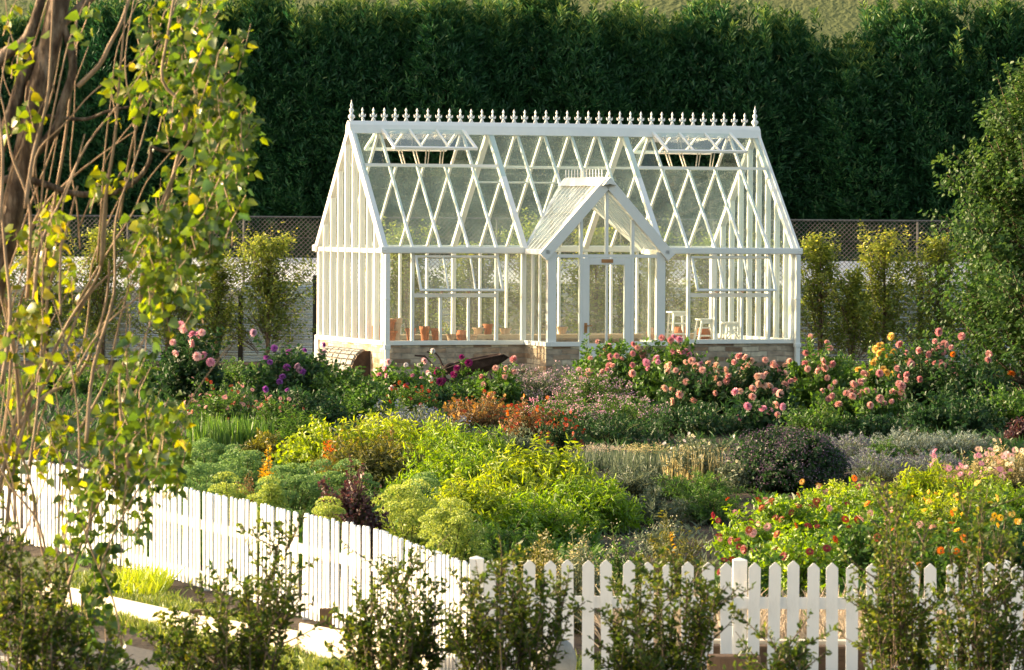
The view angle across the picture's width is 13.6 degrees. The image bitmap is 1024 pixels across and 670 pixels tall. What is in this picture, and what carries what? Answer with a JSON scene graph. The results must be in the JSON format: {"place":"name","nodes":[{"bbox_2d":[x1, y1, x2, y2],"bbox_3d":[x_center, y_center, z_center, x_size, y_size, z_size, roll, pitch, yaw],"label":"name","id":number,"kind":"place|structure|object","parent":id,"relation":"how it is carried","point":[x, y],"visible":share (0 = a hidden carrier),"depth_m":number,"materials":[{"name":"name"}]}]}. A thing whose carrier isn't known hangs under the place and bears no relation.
{"place":"outdoors","nodes":[
{"label":"outdoors","id":0,"kind":"place"},
{"bbox_2d":[0,359,1023,669],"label":"ground","id":1,"kind":"structure","parent":0,"point":[190,593],"depth_m":48.10,"materials":[{"name":"soil"}]},
{"bbox_2d":[0,10,69,255],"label":"conifer","id":2,"kind":"object","parent":1,"relation":"on","point":[17,30],"visible":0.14,"depth_m":96.39,"materials":[{"name":"green plant"}]},
{"bbox_2d":[0,234,110,361],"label":"fruit tree","id":3,"kind":"object","parent":1,"relation":"on","point":[64,312],"visible":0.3,"depth_m":85.90,"materials":[{"name":"green plant"}]},
{"bbox_2d":[5,0,134,255],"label":"conifer","id":4,"kind":"object","parent":1,"relation":"on","point":[64,73],"visible":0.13,"depth_m":96.33,"materials":[{"name":"green plant"}]},
{"bbox_2d":[0,554,187,603],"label":"lawn strip","id":5,"kind":"object","parent":1,"relation":"on","point":[41,563],"visible":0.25,"depth_m":42.35,"materials":[{"name":"green plant"}]},
{"bbox_2d":[98,561,184,597],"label":"verge grass","id":6,"kind":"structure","parent":5,"relation":"on","point":[153,579],"depth_m":39.46,"materials":[{"name":"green plant"}]},
{"bbox_2d":[5,568,379,669],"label":"lawn grass","id":7,"kind":"structure","parent":5,"relation":"on","point":[164,599],"depth_m":36.52,"materials":[{"name":"green plant"}]},
{"bbox_2d":[0,493,189,669],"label":"box bush","id":8,"kind":"object","parent":1,"relation":"on","point":[49,632],"visible":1,"depth_m":21.98,"materials":[{"name":"green plant"}]},
{"bbox_2d":[50,219,152,355],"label":"fruit tree","id":9,"kind":"object","parent":1,"relation":"on","point":[97,293],"visible":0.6,"depth_m":86.14,"materials":[{"name":"green plant"}]},
{"bbox_2d":[47,0,182,256],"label":"conifer","id":10,"kind":"object","parent":1,"relation":"on","point":[105,29],"visible":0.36,"depth_m":95.77,"materials":[{"name":"green plant"}]},
{"bbox_2d":[0,295,242,361],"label":"corrugated fence","id":11,"kind":"object","parent":1,"relation":"on","point":[235,351],"visible":0.24,"depth_m":88.01,"materials":[{"name":"metal"}]},
{"bbox_2d":[0,0,271,669],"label":"poplar tree","id":12,"kind":"object","parent":1,"relation":"on","point":[224,137],"visible":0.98,"depth_m":22.82,"materials":[{"name":"green plant"}]},
{"bbox_2d":[81,0,219,256],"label":"conifer","id":13,"kind":"object","parent":1,"relation":"on","point":[160,12],"visible":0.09,"depth_m":95.59,"materials":[{"name":"green plant"}]},
{"bbox_2d":[148,320,234,406],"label":"dahlia bush","id":14,"kind":"object","parent":1,"relation":"on","point":[186,364],"visible":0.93,"depth_m":66.73,"materials":[{"name":"green plant"}]},
{"bbox_2d":[184,250,261,363],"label":"fruit tree","id":15,"kind":"object","parent":1,"relation":"on","point":[220,275],"visible":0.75,"depth_m":86.26,"materials":[{"name":"green plant"}]},
{"bbox_2d":[184,377,266,423],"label":"helenium clump","id":16,"kind":"object","parent":1,"relation":"on","point":[224,404],"visible":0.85,"depth_m":61.85,"materials":[{"name":"green plant"}]},
{"bbox_2d":[182,409,275,447],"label":"clump","id":17,"kind":"object","parent":1,"relation":"on","point":[225,433],"visible":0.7,"depth_m":58.18,"materials":[{"name":"green plant"}]},
{"bbox_2d":[133,503,328,669],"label":"box bush","id":18,"kind":"object","parent":1,"relation":"on","point":[256,646],"visible":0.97,"depth_m":23.44,"materials":[{"name":"green plant"}]},
{"bbox_2d":[0,456,469,669],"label":"picket fence","id":19,"kind":"object","parent":1,"relation":"on","point":[169,519],"visible":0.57,"depth_m":38.75,"materials":[{"name":"white paint"}]},
{"bbox_2d":[36,583,438,669],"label":"board edging","id":20,"kind":"object","parent":1,"relation":"on","point":[316,640],"visible":0.22,"depth_m":34.15,"materials":[{"name":"white wood"}]},
{"bbox_2d":[190,221,329,353],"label":"fruit tree","id":21,"kind":"object","parent":1,"relation":"on","point":[267,281],"visible":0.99,"depth_m":85.92,"materials":[{"name":"green plant"}]},
{"bbox_2d":[196,0,327,257],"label":"conifer","id":22,"kind":"object","parent":1,"relation":"on","point":[255,13],"visible":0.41,"depth_m":95.72,"materials":[{"name":"green plant"}]},
{"bbox_2d":[239,328,340,403],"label":"dahlia bush","id":23,"kind":"object","parent":1,"relation":"on","point":[281,373],"visible":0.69,"depth_m":67.22,"materials":[{"name":"green plant"}]},
{"bbox_2d":[251,462,336,525],"bbox_3d":[-2.407,1.772,47.057,0.999,0.790,1.163,0,2,0],"label":"sedum mound","id":24,"kind":"object","parent":1,"relation":"on","point":[295,482],"visible":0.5,"depth_m":46.95,"materials":[{"name":"green plant"}]},
{"bbox_2d":[237,0,368,257],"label":"conifer","id":25,"kind":"object","parent":1,"relation":"on","point":[302,32],"visible":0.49,"depth_m":95.59,"materials":[{"name":"green plant"}]},
{"bbox_2d":[254,381,353,423],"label":"leafy bush","id":26,"kind":"object","parent":1,"relation":"on","point":[330,410],"visible":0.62,"depth_m":62.74,"materials":[{"name":"green plant"}]},
{"bbox_2d":[269,414,373,468],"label":"lime plant","id":27,"kind":"object","parent":1,"relation":"on","point":[303,449],"visible":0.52,"depth_m":54.38,"materials":[{"name":"yellow plant"}]},
{"bbox_2d":[67,454,612,568],"bbox_3d":[-1.757,1.921,49.286,5.717,0.479,13.793,0,2,0],"label":"bed cover","id":28,"kind":"object","parent":1,"relation":"on","point":[564,543],"visible":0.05,"depth_m":44.86,"materials":[{"name":"green plant"}]},
{"bbox_2d":[302,357,389,402],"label":"leafy bush","id":29,"kind":"object","parent":1,"relation":"on","point":[341,377],"visible":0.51,"depth_m":66.80,"materials":[{"name":"green plant"}]},
{"bbox_2d":[277,0,422,257],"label":"conifer","id":30,"kind":"object","parent":1,"relation":"on","point":[354,19],"visible":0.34,"depth_m":95.86,"materials":[{"name":"green plant"}]},
{"bbox_2d":[314,454,392,569],"bbox_3d":[-1.620,1.756,42.356,0.885,1.148,0.991,0,2,0],"label":"burgundy shrub","id":31,"kind":"object","parent":1,"relation":"on","point":[354,501],"visible":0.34,"depth_m":42.24,"materials":[{"name":"purple plant"}]},
{"bbox_2d":[306,419,430,489],"bbox_3d":[-1.762,1.481,52.033,1.768,0.914,1.650,-1,2,-44],"label":"lime plant","id":32,"kind":"object","parent":1,"relation":"on","point":[382,461],"visible":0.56,"depth_m":51.79,"materials":[{"name":"green plant"}]},
{"bbox_2d":[313,0,469,258],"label":"conifer","id":33,"kind":"object","parent":1,"relation":"on","point":[396,20],"visible":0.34,"depth_m":95.87,"materials":[{"name":"green plant"}]},
{"bbox_2d":[329,400,456,457],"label":"lime plant","id":34,"kind":"object","parent":1,"relation":"on","point":[403,434],"visible":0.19,"depth_m":54.75,"materials":[{"name":"yellow plant"}]},
{"bbox_2d":[317,531,481,669],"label":"box bush","id":35,"kind":"object","parent":1,"relation":"on","point":[409,653],"visible":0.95,"depth_m":24.04,"materials":[{"name":"green plant"}]},
{"bbox_2d":[343,216,466,333],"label":"fruit tree","id":36,"kind":"object","parent":1,"relation":"on","point":[405,302],"visible":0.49,"depth_m":85.73,"materials":[{"name":"green plant"}]},
{"bbox_2d":[370,478,443,550],"bbox_3d":[-1.076,1.868,43.605,0.896,0.852,0.988,1,2,30],"label":"sedum mound","id":37,"kind":"object","parent":1,"relation":"on","point":[409,509],"visible":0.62,"depth_m":43.45,"materials":[{"name":"green plant"}]},
{"bbox_2d":[365,0,516,258],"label":"conifer","id":38,"kind":"object","parent":1,"relation":"on","point":[449,26],"visible":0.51,"depth_m":95.58,"materials":[{"name":"green plant"}]},
{"bbox_2d":[384,432,516,496],"bbox_3d":[-0.599,1.610,50.560,1.655,0.908,1.786,1,2,20],"label":"lime plant","id":39,"kind":"object","parent":1,"relation":"on","point":[443,469],"visible":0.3,"depth_m":50.27,"materials":[{"name":"green plant"}]},
{"bbox_2d":[417,497,493,586],"bbox_3d":[-0.593,1.959,40.596,0.813,0.853,0.834,-1,2,-30],"label":"sedum mound","id":40,"kind":"object","parent":1,"relation":"on","point":[456,524],"visible":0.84,"depth_m":40.53,"materials":[{"name":"green plant"}]},
{"bbox_2d":[393,416,524,468],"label":"lime plant","id":41,"kind":"object","parent":1,"relation":"on","point":[455,439],"visible":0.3,"depth_m":53.84,"materials":[{"name":"green plant"}]},
{"bbox_2d":[419,468,518,538],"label":"lime plant","id":42,"kind":"object","parent":1,"relation":"on","point":[484,505],"visible":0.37,"depth_m":44.88,"materials":[{"name":"green plant"}]},
{"bbox_2d":[416,241,530,333],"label":"fruit tree","id":43,"kind":"object","parent":1,"relation":"on","point":[460,310],"visible":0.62,"depth_m":85.93,"materials":[{"name":"green plant"}]},
{"bbox_2d":[442,389,513,428],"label":"helenium clump","id":44,"kind":"object","parent":1,"relation":"on","point":[489,412],"visible":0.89,"depth_m":61.87,"materials":[{"name":"orange plant"}]},
{"bbox_2d":[409,0,554,258],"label":"conifer","id":45,"kind":"object","parent":1,"relation":"on","point":[501,36],"visible":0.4,"depth_m":96.06,"materials":[{"name":"green plant"}]},
{"bbox_2d":[5,256,971,300],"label":"wall","id":46,"kind":"structure","parent":1,"relation":"on","point":[431,263],"depth_m":92.70,"materials":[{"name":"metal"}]},
{"bbox_2d":[428,503,554,574],"bbox_3d":[-0.212,2.029,42.039,1.307,0.767,1.570,0,2,0],"label":"lime plant","id":47,"kind":"object","parent":1,"relation":"on","point":[508,542],"visible":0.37,"depth_m":41.87,"materials":[{"name":"green plant"}]},
{"bbox_2d":[442,207,577,333],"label":"fruit tree","id":48,"kind":"object","parent":1,"relation":"on","point":[528,230],"visible":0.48,"depth_m":85.84,"materials":[{"name":"green plant"}]},
{"bbox_2d":[432,534,591,669],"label":"box bush","id":49,"kind":"object","parent":1,"relation":"on","point":[520,635],"visible":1,"depth_m":23.57,"materials":[{"name":"green plant"}]},
{"bbox_2d":[0,369,1023,472],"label":"ground cover","id":50,"kind":"object","parent":1,"relation":"on","point":[251,399],"visible":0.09,"depth_m":61.17,"materials":[{"name":"green plant"}]},
{"bbox_2d":[11,214,1023,300],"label":"chain link fence","id":51,"kind":"object","parent":1,"relation":"on","point":[917,228],"visible":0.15,"depth_m":89.48,"materials":[{"name":"grey metal"}]},
{"bbox_2d":[471,0,596,259],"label":"conifer","id":52,"kind":"object","parent":1,"relation":"on","point":[536,32],"visible":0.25,"depth_m":96.26,"materials":[{"name":"green plant"}]},
{"bbox_2d":[469,432,608,506],"bbox_3d":[0.182,1.623,48.562,1.796,1.098,1.787,1,2,27],"label":"lime plant","id":53,"kind":"object","parent":1,"relation":"on","point":[536,474],"visible":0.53,"depth_m":48.28,"materials":[{"name":"green plant"}]},
{"bbox_2d":[480,486,602,541],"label":"lime plant","id":54,"kind":"object","parent":1,"relation":"on","point":[554,518],"visible":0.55,"depth_m":45.32,"materials":[{"name":"green plant"}]},
{"bbox_2d":[312,100,802,381],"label":"greenhouse","id":55,"kind":"object","parent":1,"relation":"on","point":[571,204],"visible":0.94,"depth_m":78.87,"materials":[{"name":"wood"}]},
{"bbox_2d":[582,258,630,359],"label":"door","id":56,"kind":"structure","parent":55,"relation":"in","point":[587,262],"depth_m":76.96,"materials":[{"name":"white paint"}]},
{"bbox_2d":[510,3,642,259],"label":"conifer","id":57,"kind":"object","parent":1,"relation":"on","point":[579,37],"visible":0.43,"depth_m":95.88,"materials":[{"name":"green plant"}]},
{"bbox_2d":[530,220,640,333],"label":"fruit tree","id":58,"kind":"object","parent":1,"relation":"on","point":[597,296],"visible":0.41,"depth_m":85.91,"materials":[{"name":"green plant"}]},
{"bbox_2d":[533,366,639,410],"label":"flowering perennial","id":59,"kind":"object","parent":1,"relation":"on","point":[584,389],"visible":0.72,"depth_m":65.86,"materials":[{"name":"green plant"}]},
{"bbox_2d":[538,469,653,534],"bbox_3d":[0.793,1.877,47.105,1.348,0.799,1.437,-1,2,-43],"label":"lime plant","id":60,"kind":"object","parent":1,"relation":"on","point":[605,505],"visible":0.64,"depth_m":46.85,"materials":[{"name":"green plant"}]},
{"bbox_2d":[561,336,648,399],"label":"dahlia bush","id":61,"kind":"object","parent":1,"relation":"on","point":[607,358],"visible":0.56,"depth_m":69.65,"materials":[{"name":"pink plant"}]},
{"bbox_2d":[543,0,680,259],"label":"conifer","id":62,"kind":"object","parent":1,"relation":"on","point":[612,19],"visible":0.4,"depth_m":96.28,"materials":[{"name":"green plant"}]},
{"bbox_2d":[560,410,669,444],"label":"leafy bush","id":63,"kind":"object","parent":1,"relation":"on","point":[618,429],"visible":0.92,"depth_m":59.37,"materials":[{"name":"green plant"}]},
{"bbox_2d":[242,275,1020,365],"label":"corrugated fence","id":64,"kind":"object","parent":1,"relation":"on","point":[249,355],"visible":0.06,"depth_m":88.02,"materials":[{"name":"metal"}]},
{"bbox_2d":[589,214,708,333],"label":"fruit tree","id":65,"kind":"object","parent":1,"relation":"on","point":[642,280],"visible":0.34,"depth_m":85.73,"materials":[{"name":"green plant"}]},
{"bbox_2d":[601,0,723,259],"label":"conifer","id":66,"kind":"object","parent":1,"relation":"on","point":[665,50],"visible":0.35,"depth_m":96.23,"materials":[{"name":"green plant"}]},
{"bbox_2d":[622,334,710,402],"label":"dahlia bush","id":67,"kind":"object","parent":1,"relation":"on","point":[651,382],"visible":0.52,"depth_m":69.09,"materials":[{"name":"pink plant"}]},
{"bbox_2d":[583,543,756,669],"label":"box bush","id":68,"kind":"object","parent":1,"relation":"on","point":[656,657],"visible":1,"depth_m":23.75,"materials":[{"name":"green plant"}]},
{"bbox_2d":[636,400,750,434],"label":"leafy bush","id":69,"kind":"object","parent":1,"relation":"on","point":[682,419],"visible":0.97,"depth_m":60.87,"materials":[{"name":"green plant"}]},
{"bbox_2d":[656,356,731,414],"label":"dahlia bush","id":70,"kind":"object","parent":1,"relation":"on","point":[687,389],"visible":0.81,"depth_m":64.73,"materials":[{"name":"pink plant"}]},
{"bbox_2d":[657,432,735,479],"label":"cream perennial","id":71,"kind":"object","parent":1,"relation":"on","point":[701,460],"visible":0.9,"depth_m":53.86,"materials":[{"name":"plant"}]},
{"bbox_2d":[639,0,772,260],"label":"conifer","id":72,"kind":"object","parent":1,"relation":"on","point":[700,18],"visible":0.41,"depth_m":96.22,"materials":[{"name":"green plant"}]},
{"bbox_2d":[670,482,755,523],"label":"grey green bush","id":73,"kind":"object","parent":1,"relation":"on","point":[706,500],"visible":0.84,"depth_m":48.23,"materials":[{"name":"green plant"}]},
{"bbox_2d":[665,223,780,334],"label":"fruit tree","id":74,"kind":"object","parent":1,"relation":"on","point":[704,278],"visible":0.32,"depth_m":85.92,"materials":[{"name":"green plant"}]},
{"bbox_2d":[705,497,781,564],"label":"zinnia plant","id":75,"kind":"object","parent":1,"relation":"on","point":[725,537],"visible":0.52,"depth_m":42.91,"materials":[{"name":"green plant"}]},
{"bbox_2d":[678,18,813,259],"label":"conifer","id":76,"kind":"object","parent":1,"relation":"on","point":[752,50],"visible":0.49,"depth_m":95.91,"materials":[{"name":"green plant"}]},
{"bbox_2d":[469,556,1023,669],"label":"picket fence","id":77,"kind":"object","parent":1,"relation":"on","point":[792,602],"visible":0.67,"depth_m":31.54,"materials":[{"name":"white paint"}]},
{"bbox_2d":[696,352,805,413],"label":"dahlia bush","id":78,"kind":"object","parent":1,"relation":"on","point":[767,384],"visible":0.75,"depth_m":64.28,"materials":[{"name":"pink plant"}]},
{"bbox_2d":[718,388,804,432],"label":"dahlia bush","id":79,"kind":"object","parent":1,"relation":"on","point":[761,414],"visible":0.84,"depth_m":61.18,"materials":[{"name":"green plant"}]},
{"bbox_2d":[733,492,826,541],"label":"zinnia plant","id":80,"kind":"object","parent":1,"relation":"on","point":[771,510],"visible":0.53,"depth_m":45.41,"materials":[{"name":"green plant"}]},
{"bbox_2d":[723,601,842,669],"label":"box bush","id":81,"kind":"object","parent":1,"relation":"on","point":[782,659],"visible":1,"depth_m":22.93,"materials":[{"name":"green plant"}]},
{"bbox_2d":[718,1,851,260],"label":"conifer","id":82,"kind":"object","parent":1,"relation":"on","point":[800,33],"visible":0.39,"depth_m":96.16,"materials":[{"name":"green plant"}]},
{"bbox_2d":[716,423,864,492],"bbox_3d":[3.427,1.492,52.543,1.815,0.904,1.980,0,2,0],"label":"purple shrub","id":83,"kind":"object","parent":1,"relation":"on","point":[783,459],"visible":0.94,"depth_m":52.08,"materials":[{"name":"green plant"}]},
{"bbox_2d":[745,514,845,596],"bbox_3d":[2.670,2.088,39.585,1.073,0.810,1.211,-1,2,-31],"label":"zinnia plant","id":84,"kind":"object","parent":1,"relation":"on","point":[804,558],"visible":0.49,"depth_m":39.44,"materials":[{"name":"green plant"}]},
{"bbox_2d":[770,229,862,359],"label":"fruit tree","id":85,"kind":"object","parent":1,"relation":"on","point":[819,262],"visible":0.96,"depth_m":85.93,"materials":[{"name":"green plant"}]},
{"bbox_2d":[780,333,860,410],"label":"dahlia bush","id":86,"kind":"object","parent":1,"relation":"on","point":[823,373],"visible":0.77,"depth_m":66.78,"materials":[{"name":"green plant"}]},
{"bbox_2d":[780,477,867,533],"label":"zinnia plant","id":87,"kind":"object","parent":1,"relation":"on","point":[826,505],"visible":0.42,"depth_m":46.42,"materials":[{"name":"green plant"}]},
{"bbox_2d":[762,17,889,260],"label":"conifer","id":88,"kind":"object","parent":1,"relation":"on","point":[833,55],"visible":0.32,"depth_m":96.02,"materials":[{"name":"green plant"}]},
{"bbox_2d":[813,259,895,366],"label":"fruit tree","id":89,"kind":"object","parent":1,"relation":"on","point":[856,300],"visible":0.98,"depth_m":85.75,"materials":[{"name":"green plant"}]},
{"bbox_2d":[782,30,928,261],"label":"conifer","id":90,"kind":"object","parent":1,"relation":"on","point":[847,75],"visible":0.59,"depth_m":95.61,"materials":[{"name":"green plant"}]},
{"bbox_2d":[812,506,908,579],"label":"zinnia plant","id":91,"kind":"object","parent":1,"relation":"on","point":[852,543],"visible":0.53,"depth_m":40.90,"materials":[{"name":"green plant"}]},
{"bbox_2d":[811,369,914,419],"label":"dahlia bush","id":92,"kind":"object","parent":1,"relation":"on","point":[858,397],"visible":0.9,"depth_m":63.71,"materials":[{"name":"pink plant"}]},
{"bbox_2d":[828,222,941,354],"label":"fruit tree","id":93,"kind":"object","parent":1,"relation":"on","point":[878,286],"visible":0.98,"depth_m":86.11,"materials":[{"name":"green plant"}]},
{"bbox_2d":[835,0,952,260],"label":"conifer","id":94,"kind":"object","parent":1,"relation":"on","point":[876,28],"visible":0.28,"depth_m":96.33,"materials":[{"name":"green plant"}]},
{"bbox_2d":[836,466,961,669],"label":"box bush","id":95,"kind":"object","parent":1,"relation":"on","point":[884,642],"visible":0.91,"depth_m":24.42,"materials":[{"name":"green plant"}]},
{"bbox_2d":[855,0,989,261],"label":"conifer","id":96,"kind":"object","parent":1,"relation":"on","point":[934,23],"visible":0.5,"depth_m":95.83,"materials":[{"name":"green plant"}]},
{"bbox_2d":[875,328,976,409],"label":"dahlia bush","id":97,"kind":"object","parent":1,"relation":"on","point":[912,375],"visible":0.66,"depth_m":65.60,"materials":[{"name":"green plant"}]},
{"bbox_2d":[885,226,990,352],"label":"fruit tree","id":98,"kind":"object","parent":1,"relation":"on","point":[937,254],"visible":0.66,"depth_m":85.92,"materials":[{"name":"green plant"}]},
{"bbox_2d":[894,390,1007,432],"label":"leafy bush","id":99,"kind":"object","parent":1,"relation":"on","point":[951,416],"visible":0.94,"depth_m":61.70,"materials":[{"name":"green plant"}]},
{"bbox_2d":[896,27,1023,261],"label":"conifer","id":100,"kind":"object","parent":1,"relation":"on","point":[965,127],"visible":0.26,"depth_m":95.63,"materials":[{"name":"green plant"}]},
{"bbox_2d":[905,57,1023,396],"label":"pear tree","id":101,"kind":"object","parent":1,"relation":"on","point":[1000,251],"visible":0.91,"depth_m":67.62,"materials":[{"name":"green plant"}]},
{"bbox_2d":[908,480,1023,669],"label":"box bush","id":102,"kind":"object","parent":1,"relation":"on","point":[1000,654],"visible":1,"depth_m":23.97,"materials":[{"name":"green plant"}]},
{"bbox_2d":[928,345,1015,409],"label":"dahlia bush","id":103,"kind":"object","parent":1,"relation":"on","point":[961,384],"visible":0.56,"depth_m":64.82,"materials":[{"name":"green plant"}]},
{"bbox_2d":[933,0,1023,261],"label":"conifer","id":104,"kind":"object","parent":1,"relation":"on","point":[996,32],"visible":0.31,"depth_m":95.90,"materials":[{"name":"green plant"}]},
{"bbox_2d":[0,0,1023,228],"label":"hill","id":105,"kind":"structure","parent":0,"point":[840,16],"depth_m":143.90,"materials":[{"name":"green plant"}]},
{"bbox_2d":[574,578,1023,651],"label":"path","id":106,"kind":"structure","parent":0,"point":[803,617],"depth_m":33.91,"materials":[{"name":"beige gravel"}]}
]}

